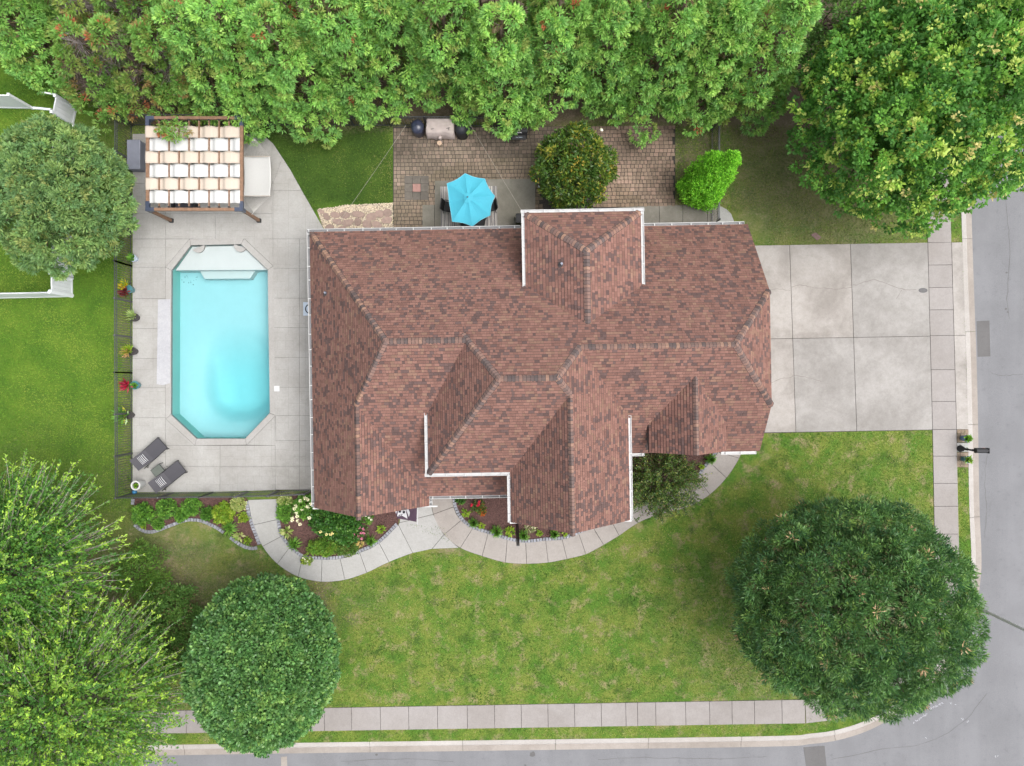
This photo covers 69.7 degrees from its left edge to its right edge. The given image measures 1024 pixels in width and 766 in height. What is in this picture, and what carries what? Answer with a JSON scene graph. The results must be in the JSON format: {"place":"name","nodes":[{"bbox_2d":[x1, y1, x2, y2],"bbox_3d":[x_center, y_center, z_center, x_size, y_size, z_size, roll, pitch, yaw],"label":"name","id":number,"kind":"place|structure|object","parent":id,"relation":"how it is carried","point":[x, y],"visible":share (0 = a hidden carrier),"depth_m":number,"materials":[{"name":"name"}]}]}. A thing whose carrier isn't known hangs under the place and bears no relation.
{"place":"outdoors","nodes":[
{"label":"outdoors","id":0,"kind":"place"},
{"bbox_2d":[0,0,970,743],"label":"lawn","id":1,"kind":"structure","parent":0,"point":[758,220],"depth_m":36.50,"materials":[{"name":"green plant"}]},
{"bbox_2d":[0,93,33,109],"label":"vinyl fence","id":2,"kind":"object","parent":1,"relation":"on","point":[9,100],"visible":1,"depth_m":35.82,"materials":[{"name":"plastic"}]},
{"bbox_2d":[0,291,72,298],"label":"vinyl fence","id":3,"kind":"object","parent":1,"relation":"on","point":[48,294],"visible":1,"depth_m":35.58,"materials":[{"name":"plastic"}]},
{"bbox_2d":[0,0,98,101],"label":"evergreen tree","id":4,"kind":"object","parent":1,"relation":"on","point":[21,39],"visible":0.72,"depth_m":32.53,"materials":[{"name":"green plant"}]},
{"bbox_2d":[48,277,73,296],"bbox_3d":[-21.819,-4.768,35.595,0.126,1.910,0.974,-1,90,0],"label":"vinyl fence","id":5,"kind":"object","parent":1,"relation":"on","point":[65,289],"visible":0.73,"depth_m":35.73,"materials":[{"name":"plastic"}]},
{"bbox_2d":[50,94,76,124],"bbox_3d":[-21.693,-13.204,35.610,0.147,1.880,0.932,12,90,0],"label":"vinyl fence","id":6,"kind":"object","parent":1,"relation":"on","point":[63,109],"visible":0.88,"depth_m":35.52,"materials":[{"name":"plastic"}]},
{"bbox_2d":[0,110,140,281],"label":"juniper tree","id":7,"kind":"object","parent":1,"relation":"on","point":[35,188],"visible":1,"depth_m":31.44,"materials":[{"name":"green plant"}]},
{"bbox_2d":[0,448,144,681],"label":"ash tree","id":8,"kind":"object","parent":1,"relation":"on","point":[31,554],"visible":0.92,"depth_m":30.56,"materials":[{"name":"green plant"}]},
{"bbox_2d":[35,0,130,53],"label":"evergreen tree","id":9,"kind":"object","parent":1,"relation":"on","point":[73,8],"visible":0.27,"depth_m":32.31,"materials":[{"name":"green plant"}]},
{"bbox_2d":[0,573,194,765],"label":"ash tree","id":10,"kind":"object","parent":1,"relation":"on","point":[59,685],"visible":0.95,"depth_m":29.75,"materials":[{"name":"green plant"}]},
{"bbox_2d":[49,40,153,133],"bbox_3d":[-19.321,-14.136,34.224,4.286,4.775,4.566,0,90,0],"label":"evergreen tree","id":11,"kind":"object","parent":1,"relation":"on","point":[72,64],"visible":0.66,"depth_m":33.79,"materials":[{"name":"green plant"}]},
{"bbox_2d":[45,11,160,122],"bbox_3d":[-18.697,-15.111,33.331,4.775,6.552,4.032,43,90,0],"label":"evergreen tree","id":12,"kind":"object","parent":1,"relation":"on","point":[74,29],"visible":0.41,"depth_m":32.75,"materials":[{"name":"green plant"}]},
{"bbox_2d":[113,113,132,498],"bbox_3d":[-18.855,-3.649,35.670,0.116,1.760,18.308,0,90,0],"label":"metal fence","id":13,"kind":"object","parent":1,"relation":"on","point":[116,397],"visible":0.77,"depth_m":35.34,"materials":[{"name":"metal"}]},
{"bbox_2d":[90,0,168,67],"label":"evergreen tree","id":14,"kind":"object","parent":1,"relation":"on","point":[128,13],"visible":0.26,"depth_m":31.78,"materials":[{"name":"green plant"}]},
{"bbox_2d":[81,8,193,143],"bbox_3d":[-16.916,-13.831,33.169,4.917,6.878,5.915,0,90,0],"label":"evergreen tree","id":15,"kind":"object","parent":1,"relation":"on","point":[103,28],"visible":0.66,"depth_m":32.93,"materials":[{"name":"green plant"}]},
{"bbox_2d":[111,537,174,607],"bbox_3d":[-17.801,9.170,35.461,2.925,2.313,2.915,29,90,0],"label":"bush","id":16,"kind":"object","parent":1,"relation":"on","point":[137,576],"visible":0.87,"depth_m":35.16,"materials":[{"name":"green plant"}]},
{"bbox_2d":[130,582,202,683],"bbox_3d":[-16.452,11.929,35.227,3.624,2.773,4.920,0,90,0],"label":"bush","id":17,"kind":"object","parent":1,"relation":"on","point":[172,613],"visible":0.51,"depth_m":34.83,"materials":[{"name":"green plant"}]},
{"bbox_2d":[139,0,210,74],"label":"evergreen tree","id":18,"kind":"object","parent":1,"relation":"on","point":[151,3],"visible":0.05,"depth_m":30.65,"materials":[{"name":"green plant"}]},
{"bbox_2d":[115,491,246,498],"bbox_3d":[-15.985,5.442,35.670,5.714,1.760,0.074,-1,90,0],"label":"metal fence","id":19,"kind":"object","parent":1,"relation":"on","point":[205,495],"visible":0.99,"depth_m":35.50,"materials":[{"name":"metal"}]},
{"bbox_2d":[127,6,249,126],"bbox_3d":[-14.890,-14.559,33.228,4.748,6.908,4.584,0,90,0],"label":"evergreen tree","id":20,"kind":"object","parent":1,"relation":"on","point":[146,45],"visible":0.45,"depth_m":31.52,"materials":[{"name":"green plant"}]},
{"bbox_2d":[131,497,260,549],"bbox_3d":[-15.677,6.971,36.481,6.442,0.150,2.639,0,90,0],"label":"flower bed","id":21,"kind":"object","parent":1,"relation":"on","point":[247,528],"visible":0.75,"depth_m":36.48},
{"bbox_2d":[129,501,156,525],"bbox_3d":[-18.221,6.503,36.140,1.230,1.010,1.243,-29,90,0],"label":"shrub","id":22,"kind":"object","parent":21,"relation":"on","point":[138,517],"visible":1,"depth_m":36.05,"materials":[{"name":"green plant"}]},
{"bbox_2d":[150,517,165,530],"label":"shrub","id":23,"kind":"object","parent":21,"relation":"on","point":[155,521],"visible":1,"depth_m":36.24,"materials":[{"name":"green plant"}]},
{"bbox_2d":[155,498,178,519],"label":"shrub","id":24,"kind":"object","parent":21,"relation":"on","point":[161,510],"visible":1,"depth_m":36.07,"materials":[{"name":"green plant"}]},
{"bbox_2d":[173,508,189,522],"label":"shrub","id":25,"kind":"object","parent":21,"relation":"on","point":[177,515],"visible":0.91,"depth_m":36.21,"materials":[{"name":"green plant"}]},
{"bbox_2d":[179,498,203,516],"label":"shrub","id":26,"kind":"object","parent":21,"relation":"on","point":[187,503],"visible":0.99,"depth_m":36.01,"materials":[{"name":"green plant"}]},
{"bbox_2d":[199,505,212,520],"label":"shrub","id":27,"kind":"object","parent":21,"relation":"on","point":[205,513],"visible":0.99,"depth_m":36.06,"materials":[{"name":"green plant"}]},
{"bbox_2d":[212,500,235,525],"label":"shrub","id":28,"kind":"object","parent":21,"relation":"on","point":[224,508],"visible":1,"depth_m":36.07,"materials":[{"name":"green plant"}]},
{"bbox_2d":[222,521,238,536],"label":"daylily","id":29,"kind":"object","parent":21,"relation":"on","point":[227,527],"visible":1,"depth_m":36.13,"materials":[{"name":"green plant"}]},
{"bbox_2d":[229,493,246,511],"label":"shrub","id":30,"kind":"object","parent":21,"relation":"on","point":[236,505],"visible":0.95,"depth_m":36.22,"materials":[{"name":"green plant"}]},
{"bbox_2d":[117,113,275,125],"bbox_3d":[-15.204,-12.787,35.730,7.170,1.640,0.071,0,90,0],"label":"metal fence","id":31,"kind":"object","parent":1,"relation":"on","point":[131,123],"visible":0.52,"depth_m":35.52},
{"bbox_2d":[149,0,285,146],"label":"evergreen tree","id":32,"kind":"object","parent":1,"relation":"on","point":[171,31],"visible":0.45,"depth_m":30.98,"materials":[{"name":"green plant"}]},
{"bbox_2d":[133,132,323,491],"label":"pool deck","id":33,"kind":"structure","parent":1,"relation":"on","point":[274,454],"depth_m":36.47,"materials":[{"name":"concrete"}]},
{"bbox_2d":[111,406,134,425],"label":"potted plant","id":34,"kind":"object","parent":33,"relation":"on","point":[130,414],"visible":0.88,"depth_m":35.81,"materials":[{"name":"green plant"}]},
{"bbox_2d":[117,278,134,297],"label":"potted plant","id":35,"kind":"object","parent":33,"relation":"on","point":[131,289],"visible":0.96,"depth_m":35.83,"materials":[{"name":"multicoloured plant"}]},
{"bbox_2d":[118,344,138,357],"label":"potted plant","id":36,"kind":"object","parent":33,"relation":"on","point":[129,350],"visible":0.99,"depth_m":35.84,"materials":[{"name":"green plant"}]},
{"bbox_2d":[117,378,140,392],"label":"potted plant","id":37,"kind":"object","parent":33,"relation":"on","point":[133,385],"visible":1,"depth_m":35.89,"materials":[{"name":"red plant"}]},
{"bbox_2d":[125,309,139,321],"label":"potted plant","id":38,"kind":"object","parent":33,"relation":"on","point":[134,317],"visible":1,"depth_m":36.04,"materials":[{"name":"green plant"}]},
{"bbox_2d":[127,140,144,171],"bbox_3d":[-18.494,-11.172,36.185,0.660,0.570,1.450,0,90,0],"label":"storage box","id":39,"kind":"object","parent":33,"relation":"on","point":[135,155],"visible":0.91,"depth_m":35.90,"materials":[{"name":"plastic"}]},
{"bbox_2d":[131,481,145,489],"bbox_3d":[-18.276,4.980,36.020,0.470,0.901,0.467,0,90,0],"label":"white planter","id":40,"kind":"object","parent":33,"relation":"on","point":[136,485],"visible":1,"depth_m":35.70,"materials":[{"name":"ceramic"}]},
{"bbox_2d":[130,437,168,470],"bbox_3d":[-17.803,3.480,36.130,1.665,0.687,0.762,-42,90,0],"label":"sun lounger","id":41,"kind":"object","parent":33,"relation":"on","point":[154,449],"visible":0.99,"depth_m":36.17,"materials":[{"name":"black metal"}]},
{"bbox_2d":[148,460,186,492],"bbox_3d":[-16.896,4.600,36.129,1.679,0.690,0.762,-39,90,0],"label":"sun lounger","id":42,"kind":"object","parent":33,"relation":"on","point":[173,472],"visible":0.99,"depth_m":36.17,"materials":[{"name":"black metal"}]},
{"bbox_2d":[171,203,197,207],"bbox_3d":[-16.105,-8.948,36.095,1.160,0.750,0.730,0,90,0],"label":"patio sofa","id":43,"kind":"object","parent":33,"relation":"on","point":[185,205],"visible":0.17,"depth_m":36.10,"materials":[{"name":"black metal"}]},
{"bbox_2d":[145,116,260,222],"bbox_3d":[-14.702,-10.162,35.225,4.539,2.551,4.428,0,90,0],"label":"pergola","id":44,"kind":"object","parent":33,"relation":"on","point":[198,185],"visible":0.95,"depth_m":34.00,"materials":[{"name":"fabric"}]},
{"bbox_2d":[244,138,270,213],"bbox_3d":[-12.453,-10.161,35.607,1.375,0.929,4.252,0,90,0],"label":"hammock","id":45,"kind":"object","parent":44,"relation":"hanging from","point":[257,176],"visible":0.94,"depth_m":35.96,"materials":[{"name":"fabric"}]},
{"bbox_2d":[166,238,274,444],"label":"swimming pool","id":46,"kind":"structure","parent":33,"relation":"in","point":[221,384],"depth_m":37.45,"materials":[{"name":"liquid"}]},
{"bbox_2d":[184,0,318,138],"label":"evergreen tree","id":47,"kind":"object","parent":1,"relation":"on","point":[212,22],"visible":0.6,"depth_m":30.02,"materials":[{"name":"green plant"}]},
{"bbox_2d":[235,491,275,497],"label":"metal fence","id":48,"kind":"object","parent":1,"relation":"on","point":[255,495],"visible":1,"depth_m":35.49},
{"bbox_2d":[179,571,342,758],"bbox_3d":[-10.978,12.362,32.972,6.906,7.290,7.812,0,90,0],"label":"pear tree","id":49,"kind":"object","parent":1,"relation":"on","point":[259,678],"visible":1,"depth_m":30.52,"materials":[{"name":"green plant"}]},
{"bbox_2d":[240,0,324,26],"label":"evergreen tree","id":50,"kind":"object","parent":1,"relation":"on","point":[291,6],"visible":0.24,"depth_m":30.73,"materials":[{"name":"green plant"}]},
{"bbox_2d":[267,490,310,496],"bbox_3d":[-10.714,5.337,35.670,1.797,1.760,0.074,-3,90,0],"label":"metal fence","id":51,"kind":"object","parent":1,"relation":"on","point":[290,494],"visible":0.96,"depth_m":35.50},
{"bbox_2d":[237,0,360,149],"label":"evergreen tree","id":52,"kind":"object","parent":1,"relation":"on","point":[290,39],"visible":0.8,"depth_m":30.72,"materials":[{"name":"green plant"}]},
{"bbox_2d":[276,492,398,559],"bbox_3d":[-8.590,7.053,36.481,6.198,0.149,3.432,0,90,0],"label":"flower bed","id":53,"kind":"object","parent":1,"relation":"on","point":[389,521],"visible":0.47,"depth_m":36.48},
{"bbox_2d":[276,492,292,505],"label":"shrub","id":54,"kind":"object","parent":53,"relation":"on","point":[284,498],"visible":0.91,"depth_m":36.20,"materials":[{"name":"green plant"}]},
{"bbox_2d":[275,500,294,523],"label":"shrub","id":55,"kind":"object","parent":53,"relation":"on","point":[281,510],"visible":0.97,"depth_m":36.14,"materials":[{"name":"green plant"}]},
{"bbox_2d":[290,493,316,525],"bbox_3d":[-10.224,6.135,36.015,1.461,1.227,1.447,-37,90,0],"label":"hydrangea","id":56,"kind":"object","parent":53,"relation":"on","point":[301,507],"visible":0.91,"depth_m":35.76,"materials":[{"name":"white plant"}]},
{"bbox_2d":[306,536,339,557],"bbox_3d":[-9.262,8.069,36.107,1.932,0.987,1.165,0,90,0],"label":"shrub","id":57,"kind":"object","parent":53,"relation":"on","point":[312,549],"visible":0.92,"depth_m":35.99,"materials":[{"name":"green plant"}]},
{"bbox_2d":[308,508,356,538],"bbox_3d":[-8.823,6.624,35.759,2.566,1.729,2.176,0,90,0],"label":"shrub","id":58,"kind":"object","parent":53,"relation":"on","point":[326,528],"visible":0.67,"depth_m":35.48,"materials":[{"name":"green plant"}]},
{"bbox_2d":[329,515,364,546],"bbox_3d":[-8.184,7.260,35.865,1.827,1.473,1.812,-43,90,0],"label":"shrub","id":59,"kind":"object","parent":53,"relation":"on","point":[350,538],"visible":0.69,"depth_m":35.70,"materials":[{"name":"green plant"}]},
{"bbox_2d":[334,540,360,557],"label":"shrub","id":60,"kind":"object","parent":53,"relation":"on","point":[342,550],"visible":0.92,"depth_m":36.10,"materials":[{"name":"green plant"}]},
{"bbox_2d":[296,0,413,130],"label":"evergreen tree","id":61,"kind":"object","parent":1,"relation":"on","point":[314,12],"visible":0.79,"depth_m":30.66,"materials":[{"name":"green plant"}]},
{"bbox_2d":[317,203,393,228],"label":"flagstone path","id":62,"kind":"structure","parent":1,"relation":"on","point":[376,215],"depth_m":36.47,"materials":[{"name":"stone"}]},
{"bbox_2d":[277,115,507,126],"bbox_3d":[-5.271,-12.763,35.830,12.732,1.440,0.075,0,90,0],"label":"metal fence","id":63,"kind":"object","parent":1,"relation":"on","point":[391,117],"visible":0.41,"depth_m":35.53,"materials":[{"name":"metal"}]},
{"bbox_2d":[347,0,460,124],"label":"evergreen tree","id":64,"kind":"object","parent":1,"relation":"on","point":[393,17],"visible":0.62,"depth_m":30.94,"materials":[{"name":"green plant"}]},
{"bbox_2d":[399,0,508,127],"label":"evergreen tree","id":65,"kind":"object","parent":1,"relation":"on","point":[440,10],"visible":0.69,"depth_m":30.88,"materials":[{"name":"green plant"}]},
{"bbox_2d":[439,0,524,38],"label":"evergreen tree","id":66,"kind":"object","parent":1,"relation":"on","point":[464,15],"visible":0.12,"depth_m":31.15,"materials":[{"name":"green plant"}]},
{"bbox_2d":[248,452,740,581],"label":"front walkway","id":67,"kind":"structure","parent":1,"relation":"on","point":[403,538],"depth_m":36.47,"materials":[{"name":"concrete"}]},
{"bbox_2d":[451,0,553,141],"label":"evergreen tree","id":68,"kind":"object","parent":1,"relation":"on","point":[493,21],"visible":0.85,"depth_m":30.81,"materials":[{"name":"green plant"}]},
{"bbox_2d":[453,498,584,542],"bbox_3d":[0.505,6.534,36.482,6.921,0.150,2.779,0,90,0],"label":"flower bed","id":69,"kind":"object","parent":1,"relation":"on","point":[496,514],"visible":0.41,"depth_m":36.48,"materials":[{"name":"soil"}]},
{"bbox_2d":[469,499,486,513],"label":"shrub","id":70,"kind":"object","parent":69,"relation":"on","point":[482,507],"visible":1,"depth_m":36.21,"materials":[{"name":"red plant"}]},
{"bbox_2d":[499,0,568,52],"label":"evergreen tree","id":71,"kind":"object","parent":1,"relation":"on","point":[525,2],"visible":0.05,"depth_m":31.32,"materials":[{"name":"green plant"}]},
{"bbox_2d":[307,208,773,536],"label":"house","id":72,"kind":"structure","parent":1,"relation":"on","point":[554,369],"depth_m":30.61,"materials":[{"name":"brown"}]},
{"bbox_2d":[395,508,417,523],"bbox_3d":[-5.005,6.130,34.516,1.228,0.662,0.904,0,90,0],"label":"house flag","id":73,"kind":"object","parent":72,"relation":"attached to","point":[410,514],"visible":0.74,"depth_m":34.53,"materials":[{"name":"fabric"}]},
{"bbox_2d":[506,0,605,130],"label":"evergreen tree","id":74,"kind":"object","parent":1,"relation":"on","point":[556,25],"visible":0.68,"depth_m":30.36,"materials":[{"name":"green plant"}]},
{"bbox_2d":[527,119,618,208],"bbox_3d":[2.911,-10.009,34.423,4.072,4.375,4.318,-39,90,0],"label":"magnolia tree","id":75,"kind":"object","parent":1,"relation":"on","point":[577,164],"visible":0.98,"depth_m":33.33,"materials":[{"name":"green plant"}]},
{"bbox_2d":[551,0,649,127],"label":"evergreen tree","id":76,"kind":"object","parent":1,"relation":"on","point":[622,25],"visible":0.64,"depth_m":31.32,"materials":[{"name":"green plant"}]},
{"bbox_2d":[592,0,712,148],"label":"evergreen tree","id":77,"kind":"object","parent":1,"relation":"on","point":[688,18],"visible":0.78,"depth_m":30.82,"materials":[{"name":"green plant"}]},
{"bbox_2d":[632,453,716,504],"bbox_3d":[7.203,4.046,36.481,6.339,0.145,2.996,-24,90,0],"label":"flower bed","id":78,"kind":"object","parent":1,"relation":"on","point":[700,458],"visible":0.12,"depth_m":36.49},
{"bbox_2d":[632,453,711,523],"bbox_3d":[7.155,4.631,34.805,5.058,3.068,4.284,0,90,0],"label":"crape myrtle","id":79,"kind":"object","parent":78,"relation":"on","point":[655,495],"visible":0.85,"depth_m":34.55,"materials":[{"name":"green plant"}]},
{"bbox_2d":[646,0,766,138],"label":"evergreen tree","id":80,"kind":"object","parent":1,"relation":"on","point":[732,21],"visible":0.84,"depth_m":30.96,"materials":[{"name":"green plant"}]},
{"bbox_2d":[675,149,741,213],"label":"arborvitae","id":81,"kind":"object","parent":1,"relation":"on","point":[710,179],"visible":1,"depth_m":33.75,"materials":[{"name":"green plant"}]},
{"bbox_2d":[711,122,720,221],"bbox_3d":[9.906,-10.184,35.755,0.071,1.590,4.812,0,90,0],"label":"metal fence","id":82,"kind":"object","parent":1,"relation":"on","point":[718,147],"visible":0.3,"depth_m":35.42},
{"bbox_2d":[695,0,824,136],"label":"evergreen tree","id":83,"kind":"object","parent":1,"relation":"on","point":[786,18],"visible":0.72,"depth_m":30.83,"materials":[{"name":"green plant"}]},
{"bbox_2d":[796,24,866,96],"bbox_3d":[14.436,-14.612,33.956,3.324,5.340,3.484,0,90,0],"label":"young tree","id":84,"kind":"object","parent":1,"relation":"on","point":[812,39],"visible":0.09,"depth_m":32.82,"materials":[{"name":"green plant"}]},
{"bbox_2d":[798,0,897,91],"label":"young tree","id":85,"kind":"object","parent":1,"relation":"on","point":[842,4],"visible":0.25,"depth_m":31.43,"materials":[{"name":"green plant"}]},
{"bbox_2d":[723,493,991,725],"bbox_3d":[14.368,9.464,31.646,10.553,9.912,9.763,0,90,0],"label":"oak tree","id":86,"kind":"object","parent":1,"relation":"on","point":[919,641],"visible":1,"depth_m":28.96,"materials":[{"name":"green plant"}]},
{"bbox_2d":[785,0,1023,239],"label":"maple tree","id":87,"kind":"object","parent":1,"relation":"on","point":[927,112],"visible":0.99,"depth_m":28.48,"materials":[{"name":"green plant"}]},
{"bbox_2d":[869,0,1023,124],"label":"maple tree","id":88,"kind":"object","parent":1,"relation":"on","point":[1020,3],"visible":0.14,"depth_m":28.23,"materials":[{"name":"green plant"}]},
{"bbox_2d":[12,168,958,733],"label":"sidewalk","id":89,"kind":"structure","parent":0,"point":[638,712],"depth_m":36.47,"materials":[{"name":"concrete"}]},
{"bbox_2d":[961,598,1023,630],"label":"street lamp","id":90,"kind":"object","parent":89,"relation":"on","point":[1006,621],"visible":0.52,"depth_m":32.75,"materials":[{"name":"metal"}]},
{"bbox_2d":[11,170,970,745],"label":"verge","id":91,"kind":"structure","parent":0,"point":[559,734],"depth_m":36.50,"materials":[{"name":"green plant"}]},
{"bbox_2d":[956,429,968,466],"bbox_3d":[22.375,3.245,36.510,0.622,0.080,1.881,0,90,0],"label":"mailbox strip","id":92,"kind":"object","parent":91,"relation":"on","point":[959,433],"visible":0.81,"depth_m":36.47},
{"bbox_2d":[957,445,989,453],"bbox_3d":[22.459,3.245,35.805,0.775,1.330,0.325,0,90,0],"label":"mailbox","id":93,"kind":"object","parent":92,"relation":"on","point":[960,448],"visible":1,"depth_m":35.29,"materials":[{"name":"black metal"}]},
{"bbox_2d":[393,125,674,227],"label":"patio","id":94,"kind":"structure","parent":0,"point":[425,169],"depth_m":36.47,"materials":[{"name":"brick"}]},
{"bbox_2d":[411,119,424,137],"bbox_3d":[-4.591,-12.454,35.965,0.640,1.010,0.717,0,90,0],"label":"covered smoker","id":95,"kind":"object","parent":94,"relation":"on","point":[417,128],"visible":1,"depth_m":35.55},
{"bbox_2d":[426,119,454,139],"bbox_3d":[-3.481,-12.425,35.930,1.437,1.080,0.799,0,90,0],"label":"beige covered grill","id":96,"kind":"object","parent":94,"relation":"on","point":[442,128],"visible":0.98,"depth_m":35.46,"materials":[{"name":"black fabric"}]},
{"bbox_2d":[455,121,470,139],"bbox_3d":[-2.383,-12.407,35.970,0.820,1.000,0.683,0,90,0],"label":"grey covered grill","id":97,"kind":"object","parent":94,"relation":"on","point":[461,131],"visible":0.87,"depth_m":35.63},
{"bbox_2d":[440,186,496,226],"bbox_3d":[-2.144,-8.681,36.454,2.822,0.010,2.179,0,90,0],"label":"rug","id":98,"kind":"object","parent":94,"relation":"on","point":[446,219],"visible":0.29,"depth_m":36.45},
{"bbox_2d":[439,198,450,213],"bbox_3d":[-3.153,-8.648,35.996,0.638,0.952,0.570,10,90,0],"label":"patio chair","id":99,"kind":"object","parent":98,"relation":"on","point":[444,206],"visible":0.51,"depth_m":36.01,"materials":[{"name":"black metal"}]},
{"bbox_2d":[447,173,494,225],"bbox_3d":[-1.918,-8.551,35.245,2.261,2.430,2.497,0,90,0],"label":"patio umbrella","id":100,"kind":"object","parent":98,"relation":"on","point":[471,198],"visible":0.98,"depth_m":34.30,"materials":[{"name":"fabric"}]},
{"bbox_2d":[511,124,526,139],"bbox_3d":[0.344,-12.212,35.965,0.800,1.010,0.730,0,90,0],"label":"black grill","id":101,"kind":"object","parent":94,"relation":"on","point":[522,134],"visible":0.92,"depth_m":35.77,"materials":[{"name":"metal"}]},
{"bbox_2d":[110,20,1023,765],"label":"street","id":102,"kind":"structure","parent":0,"point":[988,704],"depth_m":36.63,"materials":[{"name":"asphalt"}]},
{"bbox_2d":[10,183,981,756],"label":"kerb","id":103,"kind":"structure","parent":102,"relation":"on","point":[686,741],"depth_m":36.60,"materials":[{"name":"concrete"}]},
{"bbox_2d":[803,746,826,765],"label":"asphalt patch","id":104,"kind":"object","parent":102,"relation":"on","point":[815,755],"visible":1,"depth_m":36.63,"materials":[{"name":"asphalt"}]},
{"bbox_2d":[977,321,989,356],"bbox_3d":[23.498,-2.206,36.626,0.638,0.001,1.789,-2,90,0],"label":"asphalt patch","id":105,"kind":"object","parent":102,"relation":"on","point":[983,338],"visible":1,"depth_m":36.63,"materials":[{"name":"asphalt"}]},
{"bbox_2d":[618,205,733,222],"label":"back path","id":106,"kind":"structure","parent":0,"point":[664,214],"depth_m":36.47,"materials":[{"name":"concrete"}]},
{"bbox_2d":[755,242,967,432],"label":"driveway","id":107,"kind":"structure","parent":0,"point":[867,337],"depth_m":36.47,"materials":[{"name":"concrete"}]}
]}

